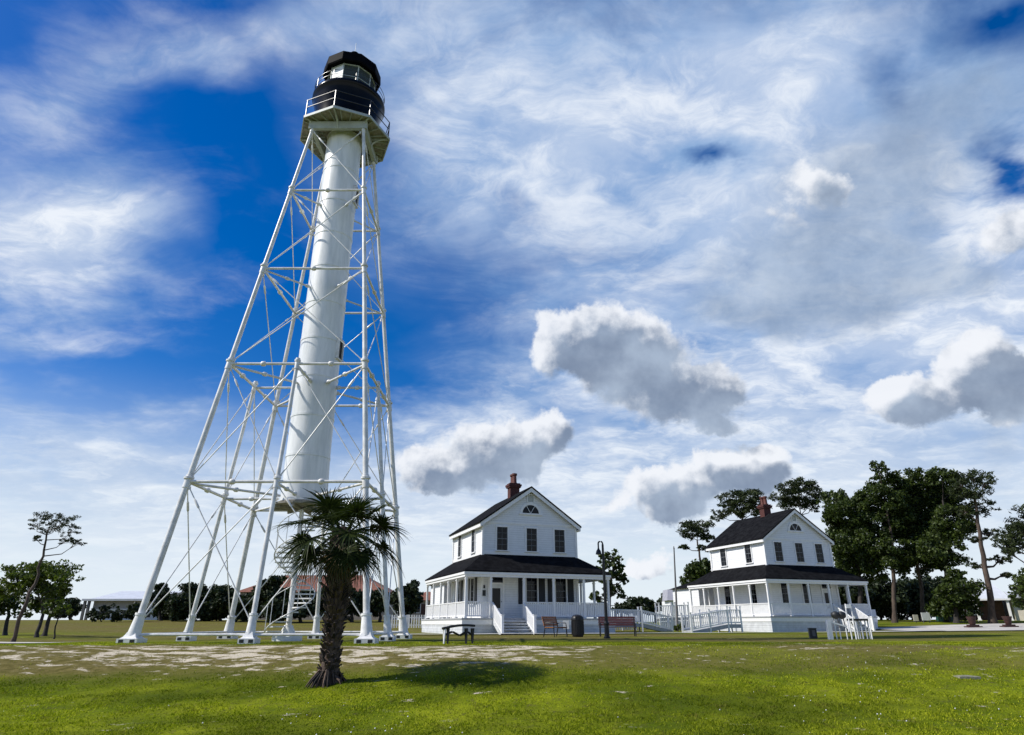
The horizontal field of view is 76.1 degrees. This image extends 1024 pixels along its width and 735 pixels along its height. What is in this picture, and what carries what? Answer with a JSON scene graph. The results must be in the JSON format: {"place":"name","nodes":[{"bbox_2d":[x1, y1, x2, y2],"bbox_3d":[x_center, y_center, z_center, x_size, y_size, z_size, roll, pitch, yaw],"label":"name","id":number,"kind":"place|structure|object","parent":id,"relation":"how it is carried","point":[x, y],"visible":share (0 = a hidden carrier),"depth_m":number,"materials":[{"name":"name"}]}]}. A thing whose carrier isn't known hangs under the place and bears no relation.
{"place":"outdoors","nodes":[
{"label":"outdoors","id":0,"kind":"place"},
{"bbox_2d":[0,641,80,642],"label":"track","id":1,"kind":"structure","parent":0,"point":[28,642],"depth_m":26.47,"materials":[{"name":"grey concrete"}]},
{"bbox_2d":[0,620,1023,734],"bbox_3d":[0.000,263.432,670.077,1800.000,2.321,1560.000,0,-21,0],"label":"ground","id":2,"kind":"structure","parent":0,"point":[124,659],"depth_m":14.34,"materials":[{"name":"green plant"}]},
{"bbox_2d":[0,581,30,634],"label":"broadleaf tree","id":3,"kind":"object","parent":2,"relation":"on","point":[8,604],"visible":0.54,"depth_m":42.96,"materials":[{"name":"green plant"}]},
{"bbox_2d":[0,559,85,637],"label":"broadleaf tree","id":4,"kind":"object","parent":2,"relation":"on","point":[51,572],"visible":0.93,"depth_m":37.94,"materials":[{"name":"green plant"}]},
{"bbox_2d":[18,592,71,635],"bbox_3d":[-29.636,15.231,41.185,4.225,3.405,2.100,-11,-24,25],"label":"broadleaf tree","id":5,"kind":"object","parent":2,"relation":"on","point":[35,605],"visible":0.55,"depth_m":41.00,"materials":[{"name":"green plant"}]},
{"bbox_2d":[10,511,86,641],"bbox_3d":[-20.577,9.138,28.606,2.844,5.582,1.836,-7,-23,18],"label":"pine tree","id":6,"kind":"object","parent":2,"relation":"on","point":[46,532],"visible":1,"depth_m":29.15,"materials":[{"name":"green plant"}]},
{"bbox_2d":[41,599,73,638],"bbox_3d":[-23.433,12.967,33.592,2.006,2.048,1.074,-11,-24,26],"label":"young tree","id":7,"kind":"object","parent":2,"relation":"on","point":[56,610],"visible":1,"depth_m":33.62,"materials":[{"name":"green plant"}]},
{"bbox_2d":[49,597,86,619],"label":"tree","id":8,"kind":"object","parent":2,"relation":"on","point":[76,605],"visible":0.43,"depth_m":97.90,"materials":[{"name":"green plant"}]},
{"bbox_2d":[85,607,98,621],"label":"shrub","id":9,"kind":"object","parent":2,"relation":"on","point":[92,614],"visible":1,"depth_m":80.22,"materials":[{"name":"green plant"}]},
{"bbox_2d":[97,604,109,621],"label":"shrub","id":10,"kind":"object","parent":2,"relation":"on","point":[102,609],"visible":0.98,"depth_m":81.04,"materials":[{"name":"green plant"}]},
{"bbox_2d":[103,603,123,621],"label":"shrub","id":11,"kind":"object","parent":2,"relation":"on","point":[117,614],"visible":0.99,"depth_m":80.06,"materials":[{"name":"green plant"}]},
{"bbox_2d":[80,591,186,619],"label":"white building","id":12,"kind":"structure","parent":2,"relation":"on","point":[122,599],"depth_m":94.05,"materials":[{"name":"grey metal"}]},
{"bbox_2d":[120,602,149,620],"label":"tree","id":13,"kind":"object","parent":2,"relation":"on","point":[130,611],"visible":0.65,"depth_m":81.53,"materials":[{"name":"green plant"}]},
{"bbox_2d":[149,582,177,620],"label":"tree","id":14,"kind":"object","parent":2,"relation":"on","point":[162,594],"visible":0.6,"depth_m":85.85,"materials":[{"name":"green plant"}]},
{"bbox_2d":[151,595,181,619],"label":"tree","id":15,"kind":"object","parent":2,"relation":"on","point":[164,615],"visible":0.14,"depth_m":89.46,"materials":[{"name":"green plant"}]},
{"bbox_2d":[163,582,212,621],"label":"tree","id":16,"kind":"object","parent":2,"relation":"on","point":[176,607],"visible":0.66,"depth_m":83.20,"materials":[{"name":"green plant"}]},
{"bbox_2d":[196,584,241,620],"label":"tree","id":17,"kind":"object","parent":2,"relation":"on","point":[217,595],"visible":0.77,"depth_m":83.42,"materials":[{"name":"green plant"}]},
{"bbox_2d":[227,593,261,621],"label":"tree","id":18,"kind":"object","parent":2,"relation":"on","point":[242,616],"visible":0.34,"depth_m":80.42,"materials":[{"name":"green plant"}]},
{"bbox_2d":[116,47,411,643],"bbox_3d":[-8.507,-3.667,30.184,8.274,30.193,8.278,0,-21,0],"label":"lighthouse","id":19,"kind":"object","parent":2,"relation":"on","point":[344,137],"visible":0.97,"depth_m":28.31,"materials":[{"name":"white paint"}]},
{"bbox_2d":[335,337,344,361],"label":"window","id":20,"kind":"structure","parent":19,"relation":"in","point":[339,352],"depth_m":28.84,"materials":[{"name":"white paint"}]},
{"bbox_2d":[352,185,359,208],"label":"window","id":21,"kind":"structure","parent":19,"relation":"in","point":[355,193],"depth_m":31.86,"materials":[{"name":"white paint"}]},
{"bbox_2d":[244,575,299,622],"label":"tree","id":22,"kind":"object","parent":2,"relation":"on","point":[271,587],"visible":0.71,"depth_m":77.53,"materials":[{"name":"green plant"}]},
{"bbox_2d":[286,588,316,622],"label":"tree","id":23,"kind":"object","parent":2,"relation":"on","point":[303,613],"visible":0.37,"depth_m":77.18,"materials":[{"name":"green plant"}]},
{"bbox_2d":[239,575,396,619],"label":"red roofed house","id":24,"kind":"structure","parent":2,"relation":"on","point":[249,589],"depth_m":99.97,"materials":[{"name":"beige paint"}]},
{"bbox_2d":[268,486,409,687],"bbox_3d":[-3.878,4.797,14.492,3.163,4.234,3.182,-14,-25,31],"label":"palm tree","id":25,"kind":"object","parent":2,"relation":"on","point":[345,559],"visible":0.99,"depth_m":14.22,"materials":[{"name":"green plant"}]},
{"bbox_2d":[311,587,371,621],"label":"tree","id":26,"kind":"object","parent":2,"relation":"on","point":[357,597],"visible":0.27,"depth_m":79.33,"materials":[{"name":"green plant"}]},
{"bbox_2d":[370,587,391,621],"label":"tree","id":27,"kind":"object","parent":2,"relation":"on","point":[376,603],"visible":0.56,"depth_m":79.74,"materials":[{"name":"green plant"}]},
{"bbox_2d":[389,579,423,622],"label":"tree","id":28,"kind":"object","parent":2,"relation":"on","point":[413,599],"visible":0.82,"depth_m":76.31,"materials":[{"name":"green plant"}]},
{"bbox_2d":[391,615,424,627],"bbox_3d":[-9.795,24.053,61.531,3.144,1.458,0.160,0,-21,0],"label":"picket fence","id":29,"kind":"object","parent":2,"relation":"on","point":[408,617],"visible":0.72,"depth_m":61.51,"materials":[{"name":"white wood"}]},
{"bbox_2d":[412,592,430,619],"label":"red roofed house","id":30,"kind":"structure","parent":2,"relation":"on","point":[421,609],"depth_m":91.92,"materials":[{"name":"beige paint"}]},
{"bbox_2d":[421,604,425,618],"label":"door","id":31,"kind":"structure","parent":30,"relation":"in","point":[423,606],"depth_m":91.88,"materials":[{"name":"white wood"}]},
{"bbox_2d":[442,624,474,643],"bbox_3d":[-1.750,8.701,21.359,1.066,0.598,0.535,5,-22,-13],"label":"bench","id":32,"kind":"object","parent":2,"relation":"on","point":[447,631],"visible":0.99,"depth_m":21.23,"materials":[{"name":"black metal"}]},
{"bbox_2d":[421,473,615,634],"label":"keepers house","id":33,"kind":"structure","parent":2,"relation":"on","point":[517,565],"depth_m":44.72,"materials":[{"name":"white wood"}]},
{"bbox_2d":[456,535,461,558],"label":"window","id":34,"kind":"structure","parent":33,"relation":"in","point":[459,555],"depth_m":49.37,"materials":[{"name":"grey paint"}]},
{"bbox_2d":[458,580,460,601],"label":"window","id":35,"kind":"structure","parent":33,"relation":"in","point":[459,581],"depth_m":48.12,"materials":[{"name":"grey paint"}]},
{"bbox_2d":[468,577,474,604],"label":"window","id":36,"kind":"structure","parent":33,"relation":"in","point":[472,580],"depth_m":45.20,"materials":[{"name":"grey paint"}]},
{"bbox_2d":[470,530,475,553],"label":"window","id":37,"kind":"structure","parent":33,"relation":"in","point":[473,533],"depth_m":46.29,"materials":[{"name":"grey paint"}]},
{"bbox_2d":[492,584,502,613],"bbox_3d":[-1.044,15.435,43.227,0.920,2.095,0.103,8,-23,-19],"label":"door","id":38,"kind":"structure","parent":33,"relation":"in","point":[497,589],"depth_m":43.40,"materials":[{"name":"paint"}]},
{"bbox_2d":[495,525,509,551],"bbox_3d":[-0.663,11.705,44.817,1.060,1.731,0.140,8,-23,-19],"label":"window","id":39,"kind":"structure","parent":33,"relation":"in","point":[502,531],"depth_m":44.85,"materials":[{"name":"grey paint"}]},
{"bbox_2d":[519,503,542,515],"bbox_3d":[1.329,10.004,46.298,1.750,0.870,0.090,8,-23,-19],"label":"fan window","id":40,"kind":"structure","parent":33,"relation":"in","point":[528,508],"depth_m":46.31,"materials":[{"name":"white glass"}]},
{"bbox_2d":[525,578,538,604],"bbox_3d":[1.357,15.094,44.283,1.080,1.830,0.140,8,-23,-19],"label":"window","id":41,"kind":"structure","parent":33,"relation":"in","point":[531,584],"depth_m":44.33,"materials":[{"name":"grey paint"}]},
{"bbox_2d":[525,527,539,552],"bbox_3d":[1.383,11.979,45.515,1.060,1.731,0.140,8,-23,-19],"label":"window","id":42,"kind":"structure","parent":33,"relation":"in","point":[531,533],"depth_m":45.55,"materials":[{"name":"black glass"}]},
{"bbox_2d":[553,528,566,553],"bbox_3d":[3.375,12.245,46.194,1.060,1.731,0.140,8,-23,-19],"label":"window","id":43,"kind":"structure","parent":33,"relation":"in","point":[559,534],"depth_m":46.23,"materials":[{"name":"grey paint"}]},
{"bbox_2d":[555,579,567,604],"bbox_3d":[3.374,15.364,44.970,1.080,1.830,0.140,8,-23,-19],"label":"window","id":44,"kind":"structure","parent":33,"relation":"in","point":[561,593],"depth_m":45.02,"materials":[{"name":"black glass"}]},
{"bbox_2d":[541,616,567,636],"bbox_3d":[2.157,13.062,32.958,0.769,0.964,1.250,-16,-26,35],"label":"bench","id":45,"kind":"object","parent":2,"relation":"on","point":[549,619],"visible":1,"depth_m":33.07,"materials":[{"name":"brown wood"}]},
{"bbox_2d":[563,620,568,635],"bbox_3d":[2.961,14.283,35.769,0.320,0.830,0.068,0,-21,0],"label":"sign board","id":46,"kind":"object","parent":2,"relation":"on","point":[566,622],"visible":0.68,"depth_m":35.81,"materials":[{"name":"white"}]},
{"bbox_2d":[571,614,583,636],"bbox_3d":[3.261,12.832,32.490,0.640,1.040,0.640,0,-21,0],"label":"litter bin","id":47,"kind":"object","parent":2,"relation":"on","point":[577,625],"visible":0.98,"depth_m":32.26,"materials":[{"name":"black metal"}]},
{"bbox_2d":[168,647,1020,734],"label":"clover flowers","id":48,"kind":"object","parent":2,"relation":"on","point":[690,651],"visible":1,"depth_m":11.35,"materials":[{"name":"white plant"}]},
{"bbox_2d":[596,541,610,638],"bbox_3d":[4.070,9.922,29.360,0.490,4.165,0.292,0,-21,0],"label":"street lamp","id":49,"kind":"object","parent":2,"relation":"on","point":[606,622],"visible":1,"depth_m":29.21,"materials":[{"name":"black metal"}]},
{"bbox_2d":[588,548,628,608],"bbox_3d":[8.994,20.648,61.094,3.178,7.334,3.641,15,-26,-34],"label":"broadleaf tree","id":50,"kind":"object","parent":2,"relation":"on","point":[618,575],"visible":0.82,"depth_m":60.96,"materials":[{"name":"green plant"}]},
{"bbox_2d":[598,616,636,636],"bbox_3d":[5.436,13.359,33.730,1.900,0.964,0.769,-1,-21,4],"label":"bench","id":51,"kind":"object","parent":2,"relation":"on","point":[621,619],"visible":0.95,"depth_m":34.06,"materials":[{"name":"brown wood"}]},
{"bbox_2d":[611,602,629,615],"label":"tree","id":52,"kind":"object","parent":2,"relation":"on","point":[618,605],"visible":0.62,"depth_m":97.01,"materials":[{"name":"green plant"}]},
{"bbox_2d":[616,618,636,630],"bbox_3d":[9.553,22.234,56.340,2.853,1.314,0.193,8,-23,-20],"label":"picket fence","id":53,"kind":"object","parent":2,"relation":"on","point":[622,629],"visible":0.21,"depth_m":56.33,"materials":[{"name":"white wood"}]},
{"bbox_2d":[621,596,653,620],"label":"tree","id":54,"kind":"object","parent":2,"relation":"on","point":[634,603],"visible":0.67,"depth_m":95.70,"materials":[{"name":"green plant"}]},
{"bbox_2d":[610,606,673,631],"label":"access ramp","id":55,"kind":"structure","parent":2,"relation":"on","point":[638,614],"depth_m":52.41,"materials":[{"name":"white wood"}]},
{"bbox_2d":[643,598,661,622],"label":"tree","id":56,"kind":"object","parent":2,"relation":"on","point":[651,606],"visible":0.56,"depth_m":95.62,"materials":[{"name":"green plant"}]},
{"bbox_2d":[662,589,674,617],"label":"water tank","id":57,"kind":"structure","parent":2,"relation":"on","point":[667,598],"depth_m":88.39,"materials":[{"name":"grey metal"}]},
{"bbox_2d":[654,602,690,629],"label":"access ramp","id":58,"kind":"structure","parent":2,"relation":"on","point":[671,611],"depth_m":58.23,"materials":[{"name":"white wood"}]},
{"bbox_2d":[673,546,678,630],"bbox_3d":[13.648,18.476,54.518,0.445,6.969,0.180,0,-21,0],"label":"utility pole","id":59,"kind":"object","parent":2,"relation":"on","point":[675,589],"visible":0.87,"depth_m":54.39,"materials":[{"name":"wood"}]},
{"bbox_2d":[673,622,684,631],"bbox_3d":[13.535,21.041,52.920,0.788,0.883,1.055,20,-29,-41],"label":"shrub","id":60,"kind":"object","parent":2,"relation":"on","point":[678,626],"visible":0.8,"depth_m":52.87,"materials":[{"name":"green plant"}]},
{"bbox_2d":[675,519,714,560],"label":"pine tree","id":61,"kind":"object","parent":2,"relation":"on","point":[693,527],"visible":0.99,"depth_m":80.07,"materials":[{"name":"green plant"}]},
{"bbox_2d":[679,557,710,584],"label":"broadleaf tree","id":62,"kind":"object","parent":2,"relation":"on","point":[694,570],"visible":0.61,"depth_m":75.00,"materials":[{"name":"green plant"}]},
{"bbox_2d":[680,606,742,632],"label":"access ramp","id":63,"kind":"structure","parent":2,"relation":"on","point":[716,626],"depth_m":48.76,"materials":[{"name":"white wood"}]},
{"bbox_2d":[710,488,772,521],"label":"pine tree","id":64,"kind":"object","parent":2,"relation":"on","point":[746,504],"visible":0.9,"depth_m":82.50,"materials":[{"name":"green plant"}]},
{"bbox_2d":[669,496,878,631],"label":"keepers house","id":65,"kind":"structure","parent":2,"relation":"on","point":[775,572],"depth_m":55.38,"materials":[{"name":"white wood"}]},
{"bbox_2d":[719,548,727,566],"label":"window","id":66,"kind":"structure","parent":65,"relation":"in","point":[723,555],"depth_m":59.60,"materials":[{"name":"grey paint"}]},
{"bbox_2d":[723,586,731,604],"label":"window","id":67,"kind":"structure","parent":65,"relation":"in","point":[727,589],"depth_m":58.44,"materials":[{"name":"black glass"}]},
{"bbox_2d":[743,544,753,563],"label":"window","id":68,"kind":"structure","parent":65,"relation":"in","point":[747,548],"depth_m":56.51,"materials":[{"name":"grey paint"}]},
{"bbox_2d":[750,584,758,605],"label":"window","id":69,"kind":"structure","parent":65,"relation":"in","point":[753,586],"depth_m":55.19,"materials":[{"name":"black glass"}]},
{"bbox_2d":[772,541,785,561],"bbox_3d":[22.472,15.480,55.041,1.060,1.731,0.140,7,-23,-18],"label":"window","id":70,"kind":"structure","parent":65,"relation":"in","point":[777,545],"depth_m":55.06,"materials":[{"name":"grey paint"}]},
{"bbox_2d":[779,583,791,604],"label":"window","id":71,"kind":"structure","parent":65,"relation":"in","point":[783,588],"depth_m":53.85,"materials":[{"name":"black glass"}]},
{"bbox_2d":[787,522,803,531],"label":"fan window","id":72,"kind":"structure","parent":65,"relation":"in","point":[793,526],"depth_m":56.49,"materials":[{"name":"white glass"}]},
{"bbox_2d":[793,542,806,562],"bbox_3d":[24.529,15.744,55.712,1.060,1.731,0.140,7,-23,-18],"label":"window","id":73,"kind":"structure","parent":65,"relation":"in","point":[798,546],"depth_m":55.73,"materials":[{"name":"black glass"}]},
{"bbox_2d":[801,584,812,604],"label":"window","id":74,"kind":"structure","parent":65,"relation":"in","point":[803,586],"depth_m":54.55,"materials":[{"name":"black glass"}]},
{"bbox_2d":[813,543,826,563],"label":"window","id":75,"kind":"structure","parent":65,"relation":"in","point":[818,547],"depth_m":56.38,"materials":[{"name":"black glass"}]},
{"bbox_2d":[823,590,833,615],"bbox_3d":[26.618,19.791,54.931,0.920,2.095,0.103,7,-23,-18],"label":"door","id":76,"kind":"structure","parent":65,"relation":"in","point":[825,593],"depth_m":55.09,"materials":[{"name":"paint"}]},
{"bbox_2d":[767,476,826,514],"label":"pine tree","id":77,"kind":"object","parent":2,"relation":"on","point":[801,500],"visible":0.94,"depth_m":85.35,"materials":[{"name":"green plant"}]},
{"bbox_2d":[807,628,817,638],"bbox_3d":[12.914,11.439,28.068,0.330,0.470,0.330,-6,-22,14],"label":"utility box","id":78,"kind":"object","parent":2,"relation":"on","point":[812,632],"visible":0.88,"depth_m":27.95,"materials":[{"name":"black metal"}]},
{"bbox_2d":[831,611,841,632],"bbox_3d":[23.141,18.134,46.593,0.640,1.423,0.635,0,-21,0],"label":"grill","id":79,"kind":"object","parent":2,"relation":"on","point":[835,614],"visible":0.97,"depth_m":46.57,"materials":[{"name":"black metal"}]},
{"bbox_2d":[839,611,847,632],"bbox_3d":[23.568,18.134,46.593,0.640,1.423,0.635,0,-21,0],"label":"grill","id":80,"kind":"object","parent":2,"relation":"on","point":[842,615],"visible":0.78,"depth_m":46.53,"materials":[{"name":"black metal"}]},
{"bbox_2d":[825,617,872,639],"bbox_3d":[13.667,10.614,26.487,1.776,0.950,0.160,0,-21,0],"label":"post railing","id":81,"kind":"object","parent":2,"relation":"on","point":[829,629],"visible":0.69,"depth_m":26.46,"materials":[{"name":"white wood"}]},
{"bbox_2d":[845,604,856,632],"bbox_3d":[23.690,17.581,45.766,0.590,1.952,0.110,0,-21,0],"label":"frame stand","id":82,"kind":"object","parent":2,"relation":"on","point":[848,606],"visible":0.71,"depth_m":45.85,"materials":[{"name":"white wood"}]},
{"bbox_2d":[814,488,889,603],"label":"broadleaf tree","id":83,"kind":"object","parent":2,"relation":"on","point":[844,549],"visible":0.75,"depth_m":72.17,"materials":[{"name":"green plant"}]},
{"bbox_2d":[838,585,875,613],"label":"understory tree","id":84,"kind":"object","parent":2,"relation":"on","point":[853,590],"visible":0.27,"depth_m":78.26,"materials":[{"name":"green plant"}]},
{"bbox_2d":[847,619,870,638],"bbox_3d":[14.484,10.909,27.231,0.601,0.830,0.700,0,-21,0],"label":"railing","id":85,"kind":"object","parent":2,"relation":"on","point":[859,624],"visible":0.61,"depth_m":27.04,"materials":[{"name":"white wood"}]},
{"bbox_2d":[871,609,877,622],"bbox_3d":[31.016,21.607,56.008,0.480,1.636,0.120,0,-21,0],"label":"sign board","id":86,"kind":"object","parent":2,"relation":"on","point":[873,612],"visible":0.39,"depth_m":56.16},
{"bbox_2d":[861,576,888,615],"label":"understory tree","id":87,"kind":"object","parent":2,"relation":"on","point":[879,607],"visible":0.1,"depth_m":80.05,"materials":[{"name":"green plant"}]},
{"bbox_2d":[840,460,924,622],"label":"broadleaf tree","id":88,"kind":"object","parent":2,"relation":"on","point":[889,532],"visible":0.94,"depth_m":70.51,"materials":[{"name":"green plant"}]},
{"bbox_2d":[866,573,910,619],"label":"understory tree","id":89,"kind":"object","parent":2,"relation":"on","point":[901,599],"visible":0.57,"depth_m":80.45,"materials":[{"name":"green plant"}]},
{"bbox_2d":[896,576,928,619],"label":"understory tree","id":90,"kind":"object","parent":2,"relation":"on","point":[901,580],"visible":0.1,"depth_m":85.99,"materials":[{"name":"green plant"}]},
{"bbox_2d":[913,615,918,622],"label":"sign board","id":91,"kind":"object","parent":2,"relation":"on","point":[915,618],"visible":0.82,"depth_m":66.26,"materials":[{"name":"beige paint"}]},
{"bbox_2d":[879,466,953,621],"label":"broadleaf tree","id":92,"kind":"object","parent":2,"relation":"on","point":[912,484],"visible":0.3,"depth_m":71.43,"materials":[{"name":"green plant"}]},
{"bbox_2d":[904,578,938,619],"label":"understory tree","id":93,"kind":"object","parent":2,"relation":"on","point":[913,589],"visible":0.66,"depth_m":84.48,"materials":[{"name":"green plant"}]},
{"bbox_2d":[921,613,930,622],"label":"sign board","id":94,"kind":"object","parent":2,"relation":"on","point":[925,616],"visible":0.76,"depth_m":65.39,"materials":[{"name":"white"}]},
{"bbox_2d":[922,574,943,611],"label":"understory tree","id":95,"kind":"object","parent":2,"relation":"on","point":[933,582],"visible":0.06,"depth_m":89.72,"materials":[{"name":"green plant"}]},
{"bbox_2d":[914,466,976,622],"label":"broadleaf tree","id":96,"kind":"object","parent":2,"relation":"on","point":[957,530],"visible":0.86,"depth_m":66.99,"materials":[{"name":"green plant"}]},
{"bbox_2d":[924,566,986,622],"bbox_3d":[43.564,22.368,64.193,5.181,5.456,7.412,0,-21,0],"label":"bush","id":97,"kind":"object","parent":2,"relation":"on","point":[961,592],"visible":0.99,"depth_m":63.41,"materials":[{"name":"green plant"}]},
{"bbox_2d":[954,675,980,678],"bbox_3d":[9.632,6.599,13.893,0.440,0.102,0.360,0,-21,0],"label":"utility cover","id":98,"kind":"object","parent":2,"relation":"on","point":[968,676],"visible":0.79,"depth_m":13.76,"materials":[{"name":"concrete"}]},
{"bbox_2d":[964,610,982,627],"bbox_3d":[37.707,20.651,53.630,1.150,1.379,0.768,0,-21,0],"label":"planter","id":99,"kind":"object","parent":2,"relation":"on","point":[972,621],"visible":1,"depth_m":53.41,"materials":[{"name":"brown ceramic"}]},
{"bbox_2d":[946,468,1012,623],"bbox_3d":[46.781,17.144,63.473,5.888,14.696,5.025,0,-21,0],"label":"pine tree","id":100,"kind":"object","parent":2,"relation":"on","point":[973,495],"visible":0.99,"depth_m":64.55,"materials":[{"name":"green plant"}]},
{"bbox_2d":[959,583,1023,620],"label":"pale building","id":101,"kind":"structure","parent":2,"relation":"on","point":[1003,604],"depth_m":79.92,"materials":[{"name":"metal"}]},
{"bbox_2d":[990,504,1023,562],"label":"pine tree","id":102,"kind":"object","parent":2,"relation":"on","point":[1014,536],"visible":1,"depth_m":62.15,"materials":[{"name":"green plant"}]},
{"bbox_2d":[999,616,1018,626],"bbox_3d":[40.655,20.864,53.581,1.150,0.890,0.702,0,-21,0],"label":"planter","id":103,"kind":"object","parent":2,"relation":"on","point":[1007,620],"visible":0.96,"depth_m":53.40,"materials":[{"name":"brown ceramic"}]},
{"bbox_2d":[1007,567,1023,609],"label":"broadleaf tree","id":104,"kind":"object","parent":2,"relation":"on","point":[1018,580],"visible":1,"depth_m":58.14,"materials":[{"name":"green plant"}]},
{"bbox_2d":[0,0,1023,621],"label":"sky","id":105,"kind":"structure","parent":0,"point":[645,262],"materials":[{"name":"blue"}]},
{"bbox_2d":[474,630,943,633],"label":"path","id":106,"kind":"structure","parent":0,"point":[705,632],"depth_m":42.92,"materials":[{"name":"concrete"}]},
{"bbox_2d":[878,623,1023,630],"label":"road","id":107,"kind":"structure","parent":0,"point":[960,627],"depth_m":53.11,"materials":[{"name":"grey concrete"}]}
]}

